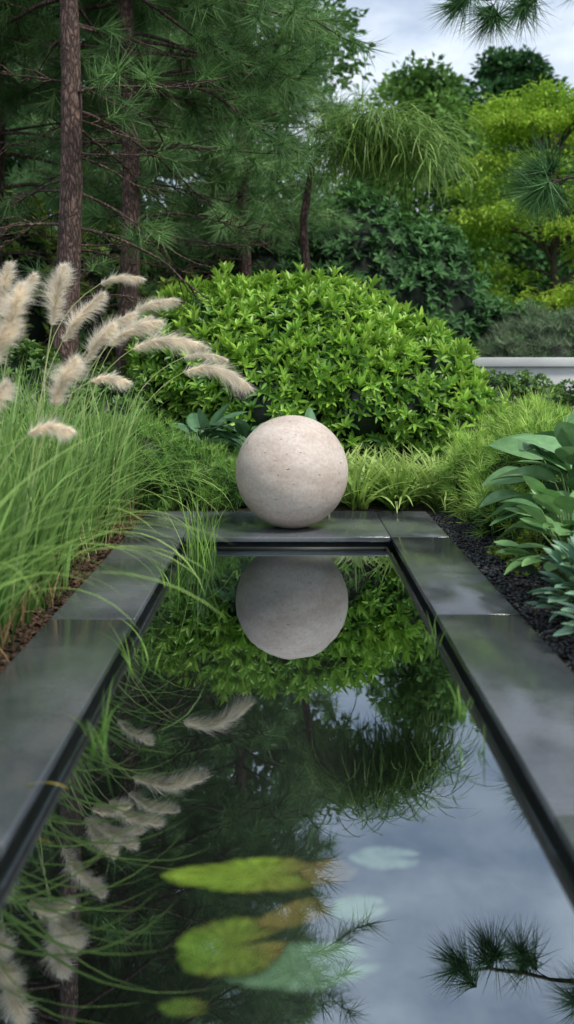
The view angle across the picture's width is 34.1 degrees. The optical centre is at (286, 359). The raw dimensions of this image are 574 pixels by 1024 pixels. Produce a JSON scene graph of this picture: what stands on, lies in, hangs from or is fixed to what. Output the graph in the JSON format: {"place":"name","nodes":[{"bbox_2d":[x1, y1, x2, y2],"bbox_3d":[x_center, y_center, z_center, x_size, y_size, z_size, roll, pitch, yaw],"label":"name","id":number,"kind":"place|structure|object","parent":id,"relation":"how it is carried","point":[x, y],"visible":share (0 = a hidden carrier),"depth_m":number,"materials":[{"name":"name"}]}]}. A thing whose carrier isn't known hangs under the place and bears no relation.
{"place":"outdoors","nodes":[
{"label":"outdoors","id":0,"kind":"place"},
{"bbox_2d":[4,39,84,218],"bbox_3d":[-10.144,-5.448,25.021,10.064,13.436,10.609,0,0,0],"label":"maple tree","id":1,"kind":"object","parent":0,"point":[20,161],"visible":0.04,"depth_m":23.12,"materials":[{"name":"green plant"}]},
{"bbox_2d":[4,3,266,275],"bbox_3d":[-3.106,-5.110,17.950,6.292,12.749,6.920,0,0,0],"label":"pine tree","id":2,"kind":"object","parent":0,"point":[178,249],"visible":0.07,"depth_m":16.43,"materials":[{"name":"green plant"}]},
{"bbox_2d":[3,3,303,276],"bbox_3d":[-4.897,-5.995,25.964,9.170,14.532,9.411,0,0,45],"label":"maple tree","id":3,"kind":"object","parent":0,"point":[16,170],"visible":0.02,"depth_m":23.62,"materials":[{"name":"green plant"}]},
{"bbox_2d":[110,0,374,283],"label":"pine tree","id":4,"kind":"object","parent":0,"point":[239,174],"visible":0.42,"depth_m":14.10,"materials":[{"name":"green plant"}]},
{"bbox_2d":[0,498,573,672],"bbox_3d":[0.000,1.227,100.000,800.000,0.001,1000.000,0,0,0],"label":"ground","id":5,"kind":"structure","parent":0,"point":[375,508],"depth_m":5.67,"materials":[{"name":"soil"}]},
{"bbox_2d":[0,508,149,672],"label":"bark mulch","id":6,"kind":"object","parent":5,"relation":"on","point":[28,633],"visible":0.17,"depth_m":4.88,"materials":[{"name":"brown wood"}]},
{"bbox_2d":[0,338,177,432],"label":"boxwood shrub","id":7,"kind":"object","parent":5,"relation":"on","point":[27,351],"visible":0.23,"depth_m":8.52,"materials":[{"name":"green plant"}]},
{"bbox_2d":[0,0,191,327],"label":"pine tree","id":8,"kind":"object","parent":5,"relation":"on","point":[114,202],"visible":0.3,"depth_m":12.54,"materials":[{"name":"green plant"}]},
{"bbox_2d":[2,189,214,387],"bbox_3d":[-4.404,-0.933,14.666,8.060,4.600,3.641,0,0,0],"label":"viburnum shrub","id":9,"kind":"object","parent":5,"relation":"on","point":[36,330],"visible":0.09,"depth_m":14.01,"materials":[{"name":"green plant"}]},
{"bbox_2d":[0,258,258,662],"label":"ornamental grass","id":10,"kind":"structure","parent":5,"relation":"on","point":[54,523],"depth_m":4.97,"materials":[{"name":"green plant"}]},
{"bbox_2d":[53,398,247,510],"bbox_3d":[-1.118,0.800,7.671,2.124,1.064,1.173,0,0,-23],"label":"juniper shrub","id":11,"kind":"object","parent":5,"relation":"on","point":[219,474],"visible":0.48,"depth_m":7.58,"materials":[{"name":"green plant"}]},
{"bbox_2d":[0,0,328,376],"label":"pine tree","id":12,"kind":"object","parent":5,"relation":"on","point":[69,213],"visible":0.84,"depth_m":9.33,"materials":[{"name":"green plant"}]},
{"bbox_2d":[0,0,397,388],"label":"pine tree","id":13,"kind":"object","parent":5,"relation":"on","point":[247,10],"visible":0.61,"depth_m":10.29,"materials":[{"name":"green plant"}]},
{"bbox_2d":[162,403,245,462],"bbox_3d":[-0.734,0.803,8.294,1.059,0.849,0.909,0,0,-31],"label":"hosta","id":14,"kind":"object","parent":5,"relation":"on","point":[199,419],"visible":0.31,"depth_m":8.27,"materials":[{"name":"green plant"}]},
{"bbox_2d":[196,418,263,467],"bbox_3d":[-0.265,0.861,8.061,1.032,0.734,1.051,0,0,-21],"label":"hosta","id":15,"kind":"object","parent":5,"relation":"on","point":[242,427],"visible":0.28,"depth_m":8.03,"materials":[{"name":"green plant"}]},
{"bbox_2d":[114,0,376,276],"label":"maple tree","id":16,"kind":"object","parent":5,"relation":"on","point":[345,79],"visible":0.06,"depth_m":27.00,"materials":[{"name":"green plant"}]},
{"bbox_2d":[0,540,573,1023],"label":"pool basin","id":17,"kind":"object","parent":5,"relation":"in","point":[296,700],"visible":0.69,"depth_m":3.75,"materials":[{"name":"black liquid"}]},
{"bbox_2d":[0,511,573,859],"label":"stone coping","id":18,"kind":"object","parent":17,"relation":"on","point":[520,673],"visible":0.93,"depth_m":3.83,"materials":[{"name":"stone"}]},
{"bbox_2d":[236,415,347,528],"bbox_3d":[0.035,0.793,6.670,0.800,0.794,0.800,0,0,0],"label":"stone sphere","id":19,"kind":"object","parent":18,"relation":"on","point":[291,471],"visible":0.99,"depth_m":6.38,"materials":[{"name":"stone"}]},
{"label":"water","id":20,"kind":"structure","parent":17,"relation":"in","visible":0},
{"bbox_2d":[157,998,209,1015],"bbox_3d":[-0.201,1.258,1.821,0.103,0.003,0.052,0,0,0],"label":"lily pad","id":21,"kind":"object","parent":20,"relation":"in","point":[177,1007],"visible":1,"depth_m":1.82,"materials":[{"name":"green plant"}]},
{"bbox_2d":[175,916,289,976],"bbox_3d":[-0.117,1.258,2.014,0.246,0.003,0.210,0,0,0],"label":"lily pad","id":22,"kind":"object","parent":20,"relation":"on","point":[211,949],"visible":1,"depth_m":2.00,"materials":[{"name":"green plant"}]},
{"bbox_2d":[160,857,332,892],"bbox_3d":[-0.097,1.258,2.292,0.423,0.003,0.163,0,0,0],"label":"lily pad","id":23,"kind":"object","parent":20,"relation":"in","point":[258,874],"visible":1,"depth_m":2.29,"materials":[{"name":"green plant"}]},
{"bbox_2d":[64,430,486,770],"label":"water grass","id":24,"kind":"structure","parent":20,"relation":"in","point":[198,549],"depth_m":5.06,"materials":[{"name":"green plant"}]},
{"bbox_2d":[254,897,333,929],"bbox_3d":[0.020,1.257,2.122,0.196,0.003,0.096,0,0,-36],"label":"lily pad","id":25,"kind":"object","parent":20,"relation":"in","point":[296,913],"visible":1,"depth_m":2.12,"materials":[{"name":"brown plant"}]},
{"bbox_2d":[224,941,380,992],"bbox_3d":[0.033,1.264,1.953,0.327,0.003,0.168,0,0,0],"label":"lily pad","id":26,"kind":"object","parent":20,"relation":"in","point":[290,970],"visible":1,"depth_m":1.94,"materials":[{"name":"green plant"}]},
{"bbox_2d":[298,858,358,884],"bbox_3d":[0.102,1.257,2.302,0.152,0.003,0.120,0,0,0],"label":"lily pad","id":27,"kind":"object","parent":20,"relation":"in","point":[311,874],"visible":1,"depth_m":2.30,"materials":[{"name":"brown plant"}]},
{"bbox_2d":[329,895,388,921],"bbox_3d":[0.164,1.264,2.159,0.142,0.003,0.105,0,0,0],"label":"lily pad","id":28,"kind":"object","parent":20,"relation":"in","point":[348,908],"visible":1,"depth_m":2.16,"materials":[{"name":"green plant"}]},
{"bbox_2d":[348,846,419,869],"bbox_3d":[0.247,1.266,2.380,0.186,0.003,0.114,0,0,0],"label":"lily pad","id":29,"kind":"object","parent":20,"relation":"in","point":[378,857],"visible":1,"depth_m":2.38,"materials":[{"name":"green plant"}]},
{"bbox_2d":[276,407,315,419],"bbox_3d":[0.154,0.816,8.250,0.857,0.822,0.721,0,0,41],"label":"hosta","id":30,"kind":"object","parent":5,"relation":"on","point":[309,413],"visible":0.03,"depth_m":8.45,"materials":[{"name":"green plant"}]},
{"bbox_2d":[116,259,511,472],"bbox_3d":[0.253,0.112,9.621,4.126,2.317,2.272,0,0,0],"label":"laurel shrub","id":31,"kind":"object","parent":5,"relation":"on","point":[354,365],"visible":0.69,"depth_m":8.92,"materials":[{"name":"green plant"}]},
{"bbox_2d":[165,173,573,355],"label":"rhododendron shrub","id":32,"kind":"object","parent":5,"relation":"on","point":[430,273],"visible":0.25,"depth_m":16.36,"materials":[{"name":"green plant"}]},
{"bbox_2d":[287,90,493,276],"bbox_3d":[1.253,-1.057,12.192,3.122,4.628,3.027,0,0,0],"label":"weeping conifer","id":33,"kind":"object","parent":5,"relation":"on","point":[382,139],"visible":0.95,"depth_m":11.91,"materials":[{"name":"green plant"}]},
{"bbox_2d":[338,438,459,512],"bbox_3d":[0.916,0.931,7.875,2.072,0.604,1.602,0,0,0],"label":"liriope clump","id":34,"kind":"object","parent":5,"relation":"on","point":[402,486],"visible":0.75,"depth_m":7.65,"materials":[{"name":"green plant"}]},
{"bbox_2d":[419,0,573,232],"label":"pine tree","id":35,"kind":"object","parent":5,"relation":"on","point":[536,191],"visible":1,"depth_m":9.37,"materials":[{"name":"green plant"}]},
{"bbox_2d":[429,382,573,540],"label":"asparagus fern","id":36,"kind":"object","parent":5,"relation":"on","point":[477,464],"visible":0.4,"depth_m":7.05,"materials":[{"name":"green plant"}]},
{"bbox_2d":[467,295,573,356],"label":"juniper shrub","id":37,"kind":"object","parent":5,"relation":"on","point":[541,341],"visible":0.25,"depth_m":13.97,"materials":[{"name":"green plant"}]},
{"bbox_2d":[467,412,573,520],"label":"hosta","id":38,"kind":"object","parent":5,"relation":"on","point":[511,445],"visible":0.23,"depth_m":6.33,"materials":[{"name":"green plant"}]},
{"bbox_2d":[487,528,559,578],"bbox_3d":[1.521,1.187,5.744,1.051,0.326,0.581,0,0,-41],"label":"hosta","id":39,"kind":"object","parent":5,"relation":"on","point":[529,570],"visible":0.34,"depth_m":5.71,"materials":[{"name":"green plant"}]},
{"bbox_2d":[484,368,573,422],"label":"clipped hedge","id":40,"kind":"object","parent":5,"relation":"on","point":[518,386],"visible":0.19,"depth_m":10.56,"materials":[{"name":"green plant"}]},
{"bbox_2d":[551,591,573,635],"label":"euphorbia plant","id":41,"kind":"object","parent":5,"relation":"on","point":[568,629],"visible":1,"depth_m":3.80,"materials":[{"name":"green plant"}]},
{"bbox_2d":[4,0,573,228],"label":"sky","id":42,"kind":"structure","parent":0,"point":[399,19],"materials":[{"name":"white"}]},
{"bbox_2d":[315,49,535,305],"bbox_3d":[4.327,-4.350,31.096,7.571,11.234,7.192,0,0,-21],"label":"maple tree","id":43,"kind":"object","parent":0,"point":[418,83],"visible":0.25,"depth_m":29.57,"materials":[{"name":"green plant"}]},
{"bbox_2d":[399,44,573,316],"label":"oak tree","id":44,"kind":"object","parent":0,"point":[498,73],"visible":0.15,"depth_m":34.22,"materials":[{"name":"green plant"}]},
{"bbox_2d":[427,512,573,669],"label":"black gravel","id":45,"kind":"structure","parent":0,"point":[566,648],"depth_m":5.13,"materials":[{"name":"black gravel"}]},
{"bbox_2d":[482,475,573,590],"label":"hosta","id":46,"kind":"object","parent":45,"relation":"on","point":[556,503],"visible":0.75,"depth_m":4.83,"materials":[{"name":"green plant"}]},
{"bbox_2d":[487,422,573,544],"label":"hosta","id":47,"kind":"object","parent":45,"relation":"on","point":[560,445],"visible":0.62,"depth_m":5.58,"materials":[{"name":"green plant"}]},
{"bbox_2d":[525,535,573,621],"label":"euphorbia plant","id":48,"kind":"object","parent":45,"relation":"on","point":[566,550],"visible":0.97,"depth_m":4.27,"materials":[{"name":"green plant"}]},
{"bbox_2d":[436,73,573,318],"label":"honey locust tree","id":49,"kind":"object","parent":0,"point":[515,121],"visible":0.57,"depth_m":20.54,"materials":[{"name":"green plant"}]},
{"bbox_2d":[472,357,573,390],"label":"garden wall","id":50,"kind":"structure","parent":0,"point":[556,370],"depth_m":11.94,"materials":[{"name":"white concrete"}]},
{"bbox_2d":[510,161,573,294],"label":"oak tree","id":51,"kind":"object","parent":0,"point":[536,228],"visible":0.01,"depth_m":37.94,"materials":[{"name":"green plant"}]},
{"bbox_2d":[532,175,573,318],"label":"honey locust tree","id":52,"kind":"object","parent":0,"point":[561,258],"visible":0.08,"depth_m":25.54,"materials":[{"name":"green plant"}]}
]}

